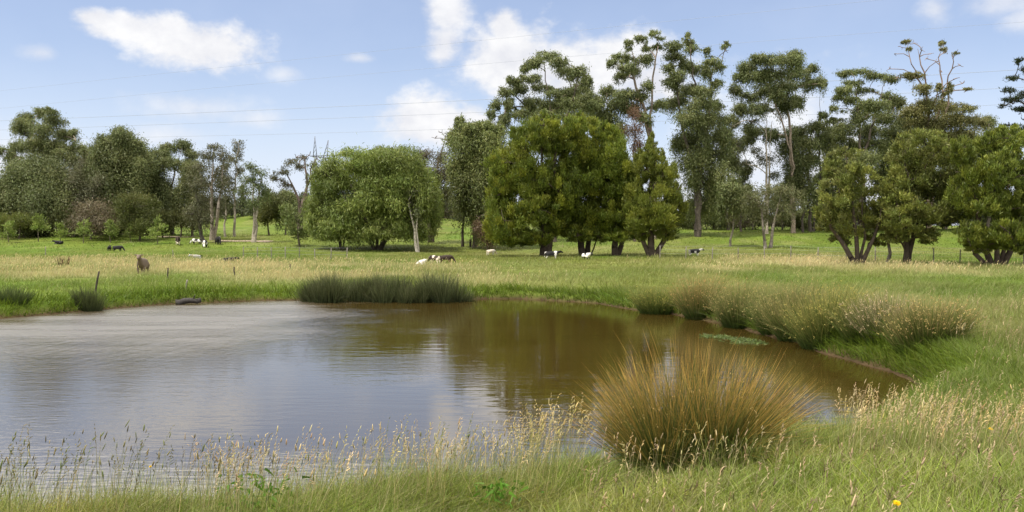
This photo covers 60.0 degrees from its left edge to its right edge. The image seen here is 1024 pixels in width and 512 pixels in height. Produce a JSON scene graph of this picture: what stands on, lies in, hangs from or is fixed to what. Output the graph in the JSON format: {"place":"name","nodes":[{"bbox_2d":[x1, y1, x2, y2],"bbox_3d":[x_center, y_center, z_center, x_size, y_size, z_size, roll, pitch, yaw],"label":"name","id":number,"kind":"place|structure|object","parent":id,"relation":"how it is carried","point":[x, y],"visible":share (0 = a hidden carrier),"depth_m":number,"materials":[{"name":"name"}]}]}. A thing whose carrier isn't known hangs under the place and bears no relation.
{"place":"outdoors","nodes":[
{"label":"outdoors","id":0,"kind":"place"},
{"bbox_2d":[3,0,875,90],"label":"power line","id":1,"kind":"object","parent":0,"point":[469,41],"visible":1,"depth_m":215.54,"materials":[{"name":"metal"}]},
{"bbox_2d":[0,299,918,511],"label":"water","id":2,"kind":"structure","parent":0,"point":[246,371],"depth_m":18.10,"materials":[{"name":"liquid"}]},
{"bbox_2d":[699,332,767,344],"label":"pond weed","id":3,"kind":"object","parent":2,"relation":"on","point":[739,340],"visible":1,"depth_m":24.31,"materials":[{"name":"green plant"}]},
{"bbox_2d":[5,70,1008,120],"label":"power line","id":4,"kind":"object","parent":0,"point":[444,101],"visible":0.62,"depth_m":267.65,"materials":[{"name":"metal"}]},
{"bbox_2d":[0,380,1023,511],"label":"foreground grass","id":5,"kind":"structure","parent":0,"point":[964,499],"depth_m":7.82,"materials":[{"name":"plant"}]},
{"bbox_2d":[0,195,1023,511],"bbox_3d":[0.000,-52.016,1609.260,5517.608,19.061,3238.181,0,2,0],"label":"ground","id":6,"kind":"structure","parent":0,"point":[244,223],"depth_m":108.46,"materials":[{"name":"plant"}]},
{"bbox_2d":[0,194,17,236],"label":"bush","id":7,"kind":"object","parent":6,"relation":"on","point":[2,206],"visible":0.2,"depth_m":133.59,"materials":[{"name":"green plant"}]},
{"bbox_2d":[0,220,18,241],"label":"sapling","id":8,"kind":"object","parent":6,"relation":"on","point":[10,232],"visible":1,"depth_m":120.63,"materials":[{"name":"green plant"}]},
{"bbox_2d":[0,210,33,238],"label":"bush","id":9,"kind":"object","parent":6,"relation":"on","point":[21,220],"visible":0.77,"depth_m":127.36,"materials":[{"name":"green plant"}]},
{"bbox_2d":[0,284,38,304],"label":"weedy clump","id":10,"kind":"object","parent":6,"relation":"on","point":[16,293],"visible":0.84,"depth_m":31.40,"materials":[{"name":"green plant"}]},
{"bbox_2d":[0,208,53,236],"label":"bush","id":11,"kind":"object","parent":6,"relation":"on","point":[28,231],"visible":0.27,"depth_m":131.68,"materials":[{"name":"green plant"}]},
{"bbox_2d":[29,212,51,241],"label":"sapling","id":12,"kind":"object","parent":6,"relation":"on","point":[38,220],"visible":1,"depth_m":122.49,"materials":[{"name":"green plant"}]},
{"bbox_2d":[0,147,83,237],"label":"gum tree","id":13,"kind":"object","parent":6,"relation":"on","point":[26,185],"visible":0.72,"depth_m":134.00,"materials":[{"name":"green plant"}]},
{"bbox_2d":[0,106,92,173],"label":"gum tree","id":14,"kind":"object","parent":6,"relation":"on","point":[31,129],"visible":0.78,"depth_m":142.34,"materials":[{"name":"green plant"}]},
{"bbox_2d":[37,206,82,236],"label":"bush","id":15,"kind":"object","parent":6,"relation":"on","point":[59,217],"visible":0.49,"depth_m":131.88,"materials":[{"name":"green plant"}]},
{"bbox_2d":[50,221,70,240],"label":"sapling","id":16,"kind":"object","parent":6,"relation":"on","point":[59,225],"visible":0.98,"depth_m":124.45,"materials":[{"name":"green plant"}]},
{"bbox_2d":[48,150,108,235],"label":"gum tree","id":17,"kind":"object","parent":6,"relation":"on","point":[94,180],"visible":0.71,"depth_m":135.63,"materials":[{"name":"green plant"}]},
{"bbox_2d":[67,218,93,242],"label":"sapling","id":18,"kind":"object","parent":6,"relation":"on","point":[83,229],"visible":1,"depth_m":120.83,"materials":[{"name":"green plant"}]},
{"bbox_2d":[66,286,111,311],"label":"reed clump","id":19,"kind":"object","parent":6,"relation":"on","point":[87,302],"visible":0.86,"depth_m":32.93,"materials":[{"name":"green plant"}]},
{"bbox_2d":[56,190,122,239],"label":"bush","id":20,"kind":"object","parent":6,"relation":"on","point":[91,211],"visible":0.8,"depth_m":126.41,"materials":[{"name":"green plant"}]},
{"bbox_2d":[102,218,120,242],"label":"sapling","id":21,"kind":"object","parent":6,"relation":"on","point":[113,231],"visible":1,"depth_m":122.35,"materials":[{"name":"green plant"}]},
{"bbox_2d":[75,124,162,234],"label":"gum tree","id":22,"kind":"object","parent":6,"relation":"on","point":[123,157],"visible":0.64,"depth_m":139.44,"materials":[{"name":"green plant"}]},
{"bbox_2d":[105,187,167,240],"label":"bush","id":23,"kind":"object","parent":6,"relation":"on","point":[136,211],"visible":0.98,"depth_m":124.86,"materials":[{"name":"green plant"}]},
{"bbox_2d":[134,254,149,273],"bbox_3d":[-21.418,0.460,51.324,0.580,1.160,2.118,0,2,-11],"label":"cow","id":24,"kind":"object","parent":6,"relation":"on","point":[143,263],"visible":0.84,"depth_m":51.05},
{"bbox_2d":[144,213,168,243],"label":"sapling","id":25,"kind":"object","parent":6,"relation":"on","point":[158,226],"visible":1,"depth_m":120.71,"materials":[{"name":"green plant"}]},
{"bbox_2d":[145,172,174,234],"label":"gum tree","id":26,"kind":"object","parent":6,"relation":"on","point":[159,187],"visible":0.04,"depth_m":147.13,"materials":[{"name":"green plant"}]},
{"bbox_2d":[156,209,177,237],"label":"bush","id":27,"kind":"object","parent":6,"relation":"on","point":[165,215],"visible":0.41,"depth_m":133.23,"materials":[{"name":"green plant"}]},
{"bbox_2d":[144,138,209,234],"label":"gum tree","id":28,"kind":"object","parent":6,"relation":"on","point":[169,162],"visible":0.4,"depth_m":147.32,"materials":[{"name":"green plant"}]},
{"bbox_2d":[162,203,196,236],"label":"tree","id":29,"kind":"object","parent":6,"relation":"on","point":[177,215],"visible":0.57,"depth_m":136.68,"materials":[{"name":"green plant"}]},
{"bbox_2d":[175,295,200,304],"bbox_3d":[-13.143,1.792,36.025,0.980,0.480,0.304,0,2,-9],"label":"fallen log","id":30,"kind":"object","parent":6,"relation":"on","point":[187,301],"visible":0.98,"depth_m":35.94,"materials":[{"name":"grey wood"}]},
{"bbox_2d":[169,159,209,235],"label":"gum tree","id":31,"kind":"object","parent":6,"relation":"on","point":[181,188],"visible":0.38,"depth_m":138.86,"materials":[{"name":"green plant"}]},
{"bbox_2d":[174,170,218,241],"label":"gum tree","id":32,"kind":"object","parent":6,"relation":"on","point":[196,212],"visible":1,"depth_m":121.36,"materials":[{"name":"green plant"}]},
{"bbox_2d":[185,142,239,239],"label":"gum tree","id":33,"kind":"object","parent":6,"relation":"on","point":[222,187],"visible":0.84,"depth_m":127.50,"materials":[{"name":"green plant"}]},
{"bbox_2d":[213,161,240,236],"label":"gum tree","id":34,"kind":"object","parent":6,"relation":"on","point":[229,198],"visible":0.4,"depth_m":137.94,"materials":[{"name":"green plant"}]},
{"bbox_2d":[218,139,246,236],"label":"gum tree","id":35,"kind":"object","parent":6,"relation":"on","point":[239,170],"visible":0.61,"depth_m":139.76,"materials":[{"name":"green plant"}]},
{"bbox_2d":[231,195,249,215],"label":"tree","id":36,"kind":"object","parent":6,"relation":"on","point":[240,210],"visible":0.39,"depth_m":253.25,"materials":[{"name":"green plant"}]},
{"bbox_2d":[232,158,272,241],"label":"gum tree","id":37,"kind":"object","parent":6,"relation":"on","point":[252,182],"visible":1,"depth_m":123.38,"materials":[{"name":"green plant"}]},
{"bbox_2d":[217,466,309,511],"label":"leafy weed","id":38,"kind":"object","parent":6,"relation":"on","point":[256,482],"visible":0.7,"depth_m":7.65,"materials":[{"name":"green plant"}]},
{"bbox_2d":[252,187,293,235],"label":"tree","id":39,"kind":"object","parent":6,"relation":"on","point":[266,212],"visible":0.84,"depth_m":146.40,"materials":[{"name":"green plant"}]},
{"bbox_2d":[274,189,297,234],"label":"gum tree","id":40,"kind":"object","parent":6,"relation":"on","point":[286,195],"visible":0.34,"depth_m":147.56,"materials":[{"name":"green plant"}]},
{"bbox_2d":[267,151,318,228],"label":"gum tree","id":41,"kind":"object","parent":6,"relation":"on","point":[282,172],"visible":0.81,"depth_m":135.56,"materials":[{"name":"green plant"}]},
{"bbox_2d":[276,197,311,245],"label":"tree","id":42,"kind":"object","parent":6,"relation":"on","point":[286,213],"visible":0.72,"depth_m":116.12,"materials":[{"name":"green plant"}]},
{"bbox_2d":[243,247,347,258],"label":"wire fence","id":43,"kind":"object","parent":6,"relation":"on","point":[331,254],"visible":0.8,"depth_m":77.86,"materials":[{"name":"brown wood"}]},
{"bbox_2d":[299,167,356,249],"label":"willow tree","id":44,"kind":"object","parent":6,"relation":"on","point":[318,200],"visible":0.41,"depth_m":108.83,"materials":[{"name":"green plant"}]},
{"bbox_2d":[284,268,373,303],"bbox_3d":[-7.643,1.158,37.421,4.050,1.735,3.228,0,2,0],"label":"reed bed","id":45,"kind":"object","parent":6,"relation":"on","point":[324,290],"visible":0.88,"depth_m":37.03,"materials":[{"name":"green plant"}]},
{"bbox_2d":[304,139,449,249],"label":"willow tree","id":46,"kind":"object","parent":6,"relation":"on","point":[383,178],"visible":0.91,"depth_m":104.63,"materials":[{"name":"green plant"}]},
{"bbox_2d":[349,269,419,302],"bbox_3d":[-5.393,1.205,37.335,3.634,1.647,3.140,0,2,0],"label":"reed bed","id":47,"kind":"object","parent":6,"relation":"on","point":[382,291],"visible":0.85,"depth_m":37.14,"materials":[{"name":"green plant"}]},
{"bbox_2d":[401,185,423,251],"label":"gum tree","id":48,"kind":"object","parent":6,"relation":"on","point":[417,216],"visible":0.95,"depth_m":103.78,"materials":[{"name":"green plant"}]},
{"bbox_2d":[412,131,458,242],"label":"gum tree","id":49,"kind":"object","parent":6,"relation":"on","point":[439,170],"visible":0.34,"depth_m":125.87,"materials":[{"name":"green plant"}]},
{"bbox_2d":[399,262,482,302],"bbox_3d":[-3.089,1.104,37.176,3.802,1.858,2.961,1,2,21],"label":"reed bed","id":50,"kind":"object","parent":6,"relation":"on","point":[432,290],"visible":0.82,"depth_m":36.89,"materials":[{"name":"green plant"}]},
{"bbox_2d":[436,112,515,248],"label":"gum tree","id":51,"kind":"object","parent":6,"relation":"on","point":[472,142],"visible":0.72,"depth_m":112.17,"materials":[{"name":"green plant"}]},
{"bbox_2d":[470,214,498,251],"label":"bush","id":52,"kind":"object","parent":6,"relation":"on","point":[478,227],"visible":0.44,"depth_m":103.25,"materials":[{"name":"brown plant"}]},
{"bbox_2d":[461,475,543,511],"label":"leafy weed","id":53,"kind":"object","parent":6,"relation":"on","point":[501,485],"visible":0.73,"depth_m":7.93,"materials":[{"name":"green plant"}]},
{"bbox_2d":[0,227,1023,299],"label":"meadow grass","id":54,"kind":"structure","parent":6,"relation":"on","point":[818,269],"depth_m":56.67,"materials":[{"name":"plant"}]},
{"bbox_2d":[0,286,1023,511],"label":"seeding grass","id":55,"kind":"structure","parent":6,"relation":"on","point":[455,456],"depth_m":8.01,"materials":[{"name":"plant"}]},
{"bbox_2d":[0,276,1023,423],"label":"bank grass","id":56,"kind":"structure","parent":6,"relation":"on","point":[939,356],"depth_m":21.22,"materials":[{"name":"plant"}]},
{"bbox_2d":[477,108,582,255],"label":"cypress tree","id":57,"kind":"object","parent":6,"relation":"on","point":[516,170],"visible":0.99,"depth_m":85.17,"materials":[{"name":"green plant"}]},
{"bbox_2d":[484,49,603,241],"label":"gum tree","id":58,"kind":"object","parent":6,"relation":"on","point":[558,101],"visible":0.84,"depth_m":126.80,"materials":[{"name":"green plant"}]},
{"bbox_2d":[520,81,599,117],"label":"gum tree","id":59,"kind":"object","parent":6,"relation":"on","point":[581,92],"visible":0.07,"depth_m":146.30,"materials":[{"name":"green plant"}]},
{"bbox_2d":[537,109,632,255],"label":"cypress tree","id":60,"kind":"object","parent":6,"relation":"on","point":[584,176],"visible":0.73,"depth_m":87.15,"materials":[{"name":"green plant"}]},
{"bbox_2d":[587,82,631,143],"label":"gum tree","id":61,"kind":"object","parent":6,"relation":"on","point":[609,115],"visible":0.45,"depth_m":132.00,"materials":[{"name":"green plant"}]},
{"bbox_2d":[596,133,645,255],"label":"cypress tree","id":62,"kind":"object","parent":6,"relation":"on","point":[613,216],"visible":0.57,"depth_m":86.94,"materials":[{"name":"green plant"}]},
{"bbox_2d":[620,98,649,241],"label":"gum tree","id":63,"kind":"object","parent":6,"relation":"on","point":[638,129],"visible":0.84,"depth_m":127.02,"materials":[{"name":"green plant"}]},
{"bbox_2d":[606,29,669,238],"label":"gum tree","id":64,"kind":"object","parent":6,"relation":"on","point":[628,69],"visible":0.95,"depth_m":130.14,"materials":[{"name":"green plant"}]},
{"bbox_2d":[623,283,684,314],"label":"rush tussock","id":65,"kind":"object","parent":6,"relation":"on","point":[650,303],"visible":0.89,"depth_m":31.81,"materials":[{"name":"green plant"}]},
{"bbox_2d":[620,131,693,256],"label":"cypress tree","id":66,"kind":"object","parent":6,"relation":"on","point":[647,216],"visible":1,"depth_m":83.02,"materials":[{"name":"green plant"}]},
{"bbox_2d":[676,219,707,228],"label":"bush","id":67,"kind":"object","parent":6,"relation":"on","point":[685,226],"visible":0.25,"depth_m":153.37,"materials":[{"name":"green plant"}]},
{"bbox_2d":[658,30,737,236],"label":"gum tree","id":68,"kind":"object","parent":6,"relation":"on","point":[696,158],"visible":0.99,"depth_m":132.59,"materials":[{"name":"green plant"}]},
{"bbox_2d":[658,269,737,319],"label":"rush tussock","id":69,"kind":"object","parent":6,"relation":"on","point":[686,308],"visible":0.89,"depth_m":29.78,"materials":[{"name":"green plant"}]},
{"bbox_2d":[556,324,854,476],"bbox_3d":[2.053,2.081,9.857,3.437,2.786,3.281,0,2,11],"label":"rush tussock","id":70,"kind":"object","parent":6,"relation":"on","point":[731,415],"visible":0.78,"depth_m":9.62,"materials":[{"name":"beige plant"}]},
{"bbox_2d":[686,207,732,229],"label":"bush","id":71,"kind":"object","parent":6,"relation":"on","point":[711,221],"visible":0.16,"depth_m":147.80,"materials":[{"name":"green plant"}]},
{"bbox_2d":[713,112,745,229],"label":"gum tree","id":72,"kind":"object","parent":6,"relation":"on","point":[734,162],"visible":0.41,"depth_m":146.63,"materials":[{"name":"green plant"}]},
{"bbox_2d":[713,176,747,246],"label":"gum tree","id":73,"kind":"object","parent":6,"relation":"on","point":[728,195],"visible":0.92,"depth_m":115.05,"materials":[{"name":"green plant"}]},
{"bbox_2d":[710,212,759,229],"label":"bush","id":74,"kind":"object","parent":6,"relation":"on","point":[744,223],"visible":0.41,"depth_m":152.45,"materials":[{"name":"green plant"}]},
{"bbox_2d":[690,273,783,328],"bbox_3d":[6.970,1.377,27.406,3.595,1.873,3.692,0,2,0],"label":"rush tussock","id":75,"kind":"object","parent":6,"relation":"on","point":[729,318],"visible":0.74,"depth_m":27.22,"materials":[{"name":"green plant"}]},
{"bbox_2d":[727,165,755,231],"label":"gum tree","id":76,"kind":"object","parent":6,"relation":"on","point":[744,173],"visible":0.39,"depth_m":142.59,"materials":[{"name":"green plant"}]},
{"bbox_2d":[729,96,784,233],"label":"gum tree","id":77,"kind":"object","parent":6,"relation":"on","point":[747,163],"visible":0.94,"depth_m":139.71,"materials":[{"name":"green plant"}]},
{"bbox_2d":[511,277,1023,472],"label":"paddock grass","id":78,"kind":"structure","parent":6,"relation":"on","point":[995,299],"depth_m":14.56,"materials":[{"name":"plant"}]},
{"bbox_2d":[733,179,808,248],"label":"gum tree","id":79,"kind":"object","parent":6,"relation":"on","point":[753,202],"visible":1,"depth_m":111.76,"materials":[{"name":"green plant"}]},
{"bbox_2d":[727,274,815,335],"bbox_3d":[7.470,1.361,25.288,3.129,1.877,2.922,0,2,0],"label":"rush tussock","id":80,"kind":"object","parent":6,"relation":"on","point":[755,313],"visible":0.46,"depth_m":25.39,"materials":[{"name":"green plant"}]},
{"bbox_2d":[726,47,828,232],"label":"gum tree","id":81,"kind":"object","parent":6,"relation":"on","point":[776,90],"visible":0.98,"depth_m":140.09,"materials":[{"name":"green plant"}]},
{"bbox_2d":[766,178,789,229],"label":"gum tree","id":82,"kind":"object","parent":6,"relation":"on","point":[773,204],"visible":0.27,"depth_m":152.17,"materials":[{"name":"green plant"}]},
{"bbox_2d":[771,211,807,228],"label":"bush","id":83,"kind":"object","parent":6,"relation":"on","point":[796,219],"visible":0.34,"depth_m":154.12,"materials":[{"name":"green plant"}]},
{"bbox_2d":[752,276,844,341],"bbox_3d":[7.750,1.396,24.239,3.048,1.994,3.255,0,2,0],"label":"rush tussock","id":84,"kind":"object","parent":6,"relation":"on","point":[775,323],"visible":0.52,"depth_m":24.02,"materials":[{"name":"green plant"}]},
{"bbox_2d":[768,93,831,231],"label":"gum tree","id":85,"kind":"object","parent":6,"relation":"on","point":[803,143],"visible":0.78,"depth_m":143.33,"materials":[{"name":"green plant"}]},
{"bbox_2d":[781,151,819,231],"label":"gum tree","id":86,"kind":"object","parent":6,"relation":"on","point":[809,188],"visible":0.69,"depth_m":141.47,"materials":[{"name":"green plant"}]},
{"bbox_2d":[785,206,825,230],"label":"bush","id":87,"kind":"object","parent":6,"relation":"on","point":[805,227],"visible":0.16,"depth_m":154.23,"materials":[{"name":"green plant"}]},
{"bbox_2d":[805,171,833,213],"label":"gum tree","id":88,"kind":"object","parent":6,"relation":"on","point":[816,177],"visible":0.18,"depth_m":153.07,"materials":[{"name":"green plant"}]},
{"bbox_2d":[764,276,879,350],"bbox_3d":[7.956,1.424,22.489,3.345,2.011,2.976,-1,2,-31],"label":"rush tussock","id":89,"kind":"object","parent":6,"relation":"on","point":[806,331],"visible":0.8,"depth_m":22.24,"materials":[{"name":"green plant"}]},
{"bbox_2d":[814,124,847,196],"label":"gum tree","id":90,"kind":"object","parent":6,"relation":"on","point":[832,146],"visible":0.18,"depth_m":150.50,"materials":[{"name":"green plant"}]},
{"bbox_2d":[659,246,1023,262],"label":"wire fence","id":91,"kind":"object","parent":6,"relation":"on","point":[764,249],"visible":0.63,"depth_m":72.58,"materials":[{"name":"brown wood"}]},
{"bbox_2d":[817,139,868,224],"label":"gum tree","id":92,"kind":"object","parent":6,"relation":"on","point":[836,187],"visible":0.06,"depth_m":147.76,"materials":[{"name":"green plant"}]},
{"bbox_2d":[808,144,891,264],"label":"tea tree","id":93,"kind":"object","parent":6,"relation":"on","point":[828,213],"visible":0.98,"depth_m":65.63,"materials":[{"name":"green plant"}]},
{"bbox_2d":[816,288,904,346],"bbox_3d":[8.345,1.435,21.139,2.417,1.467,2.486,2,2,45],"label":"rush tussock","id":94,"kind":"object","parent":6,"relation":"on","point":[842,328],"visible":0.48,"depth_m":21.05,"materials":[{"name":"green plant"}]},
{"bbox_2d":[821,67,908,223],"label":"gum tree","id":95,"kind":"object","parent":6,"relation":"on","point":[881,111],"visible":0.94,"depth_m":140.93,"materials":[{"name":"green plant"}]},
{"bbox_2d":[825,287,936,345],"bbox_3d":[8.617,1.354,20.356,2.714,1.480,2.738,0,2,0],"label":"rush tussock","id":96,"kind":"object","parent":6,"relation":"on","point":[867,322],"visible":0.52,"depth_m":20.33,"materials":[{"name":"green plant"}]},
{"bbox_2d":[875,119,912,162],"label":"gum tree","id":97,"kind":"object","parent":6,"relation":"on","point":[893,133],"visible":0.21,"depth_m":148.82,"materials":[{"name":"green plant"}]},
{"bbox_2d":[865,136,947,215],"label":"gum tree","id":98,"kind":"object","parent":6,"relation":"on","point":[882,174],"visible":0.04,"depth_m":145.54,"materials":[{"name":"green plant"}]},
{"bbox_2d":[867,125,965,264],"bbox_3d":[30.336,-4.343,66.057,8.314,10.606,9.058,0,2,0],"label":"tea tree","id":99,"kind":"object","parent":6,"relation":"on","point":[899,197],"visible":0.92,"depth_m":63.90,"materials":[{"name":"green plant"}]},
{"bbox_2d":[860,293,993,356],"bbox_3d":[8.884,1.452,19.012,2.802,1.496,2.642,0,2,0],"label":"rush tussock","id":100,"kind":"object","parent":6,"relation":"on","point":[919,325],"visible":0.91,"depth_m":18.74,"materials":[{"name":"green plant"}]},
{"bbox_2d":[886,38,991,227],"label":"gum tree","id":101,"kind":"object","parent":6,"relation":"on","point":[952,117],"visible":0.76,"depth_m":136.67,"materials":[{"name":"green plant"}]},
{"bbox_2d":[950,112,1012,227],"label":"gum tree","id":102,"kind":"object","parent":6,"relation":"on","point":[991,124],"visible":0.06,"depth_m":147.77,"materials":[{"name":"green plant"}]},
{"bbox_2d":[942,122,1023,265],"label":"tea tree","id":103,"kind":"object","parent":6,"relation":"on","point":[996,174],"visible":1,"depth_m":60.78,"materials":[{"name":"green plant"}]},
{"bbox_2d":[997,56,1023,142],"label":"tree","id":104,"kind":"object","parent":6,"relation":"on","point":[1016,99],"visible":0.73,"depth_m":91.68,"materials":[{"name":"green plant"}]},
{"bbox_2d":[0,251,1023,283],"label":"dry grass","id":105,"kind":"structure","parent":0,"point":[273,262],"depth_m":59.41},
{"bbox_2d":[2,103,1021,139],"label":"power line","id":106,"kind":"object","parent":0,"point":[410,130],"visible":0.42,"depth_m":271.68,"materials":[{"name":"metal"}]},
{"bbox_2d":[0,0,1023,225],"label":"sky","id":107,"kind":"structure","parent":0,"point":[44,43],"materials":[{"name":"blue"}]},
{"bbox_2d":[9,22,1017,107],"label":"power line","id":108,"kind":"object","parent":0,"point":[523,60],"visible":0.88,"depth_m":215.83,"materials":[{"name":"metal"}]},
{"bbox_2d":[72,87,1020,127],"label":"power line","id":109,"kind":"object","parent":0,"point":[473,112],"visible":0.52,"depth_m":267.89,"materials":[{"name":"metal"}]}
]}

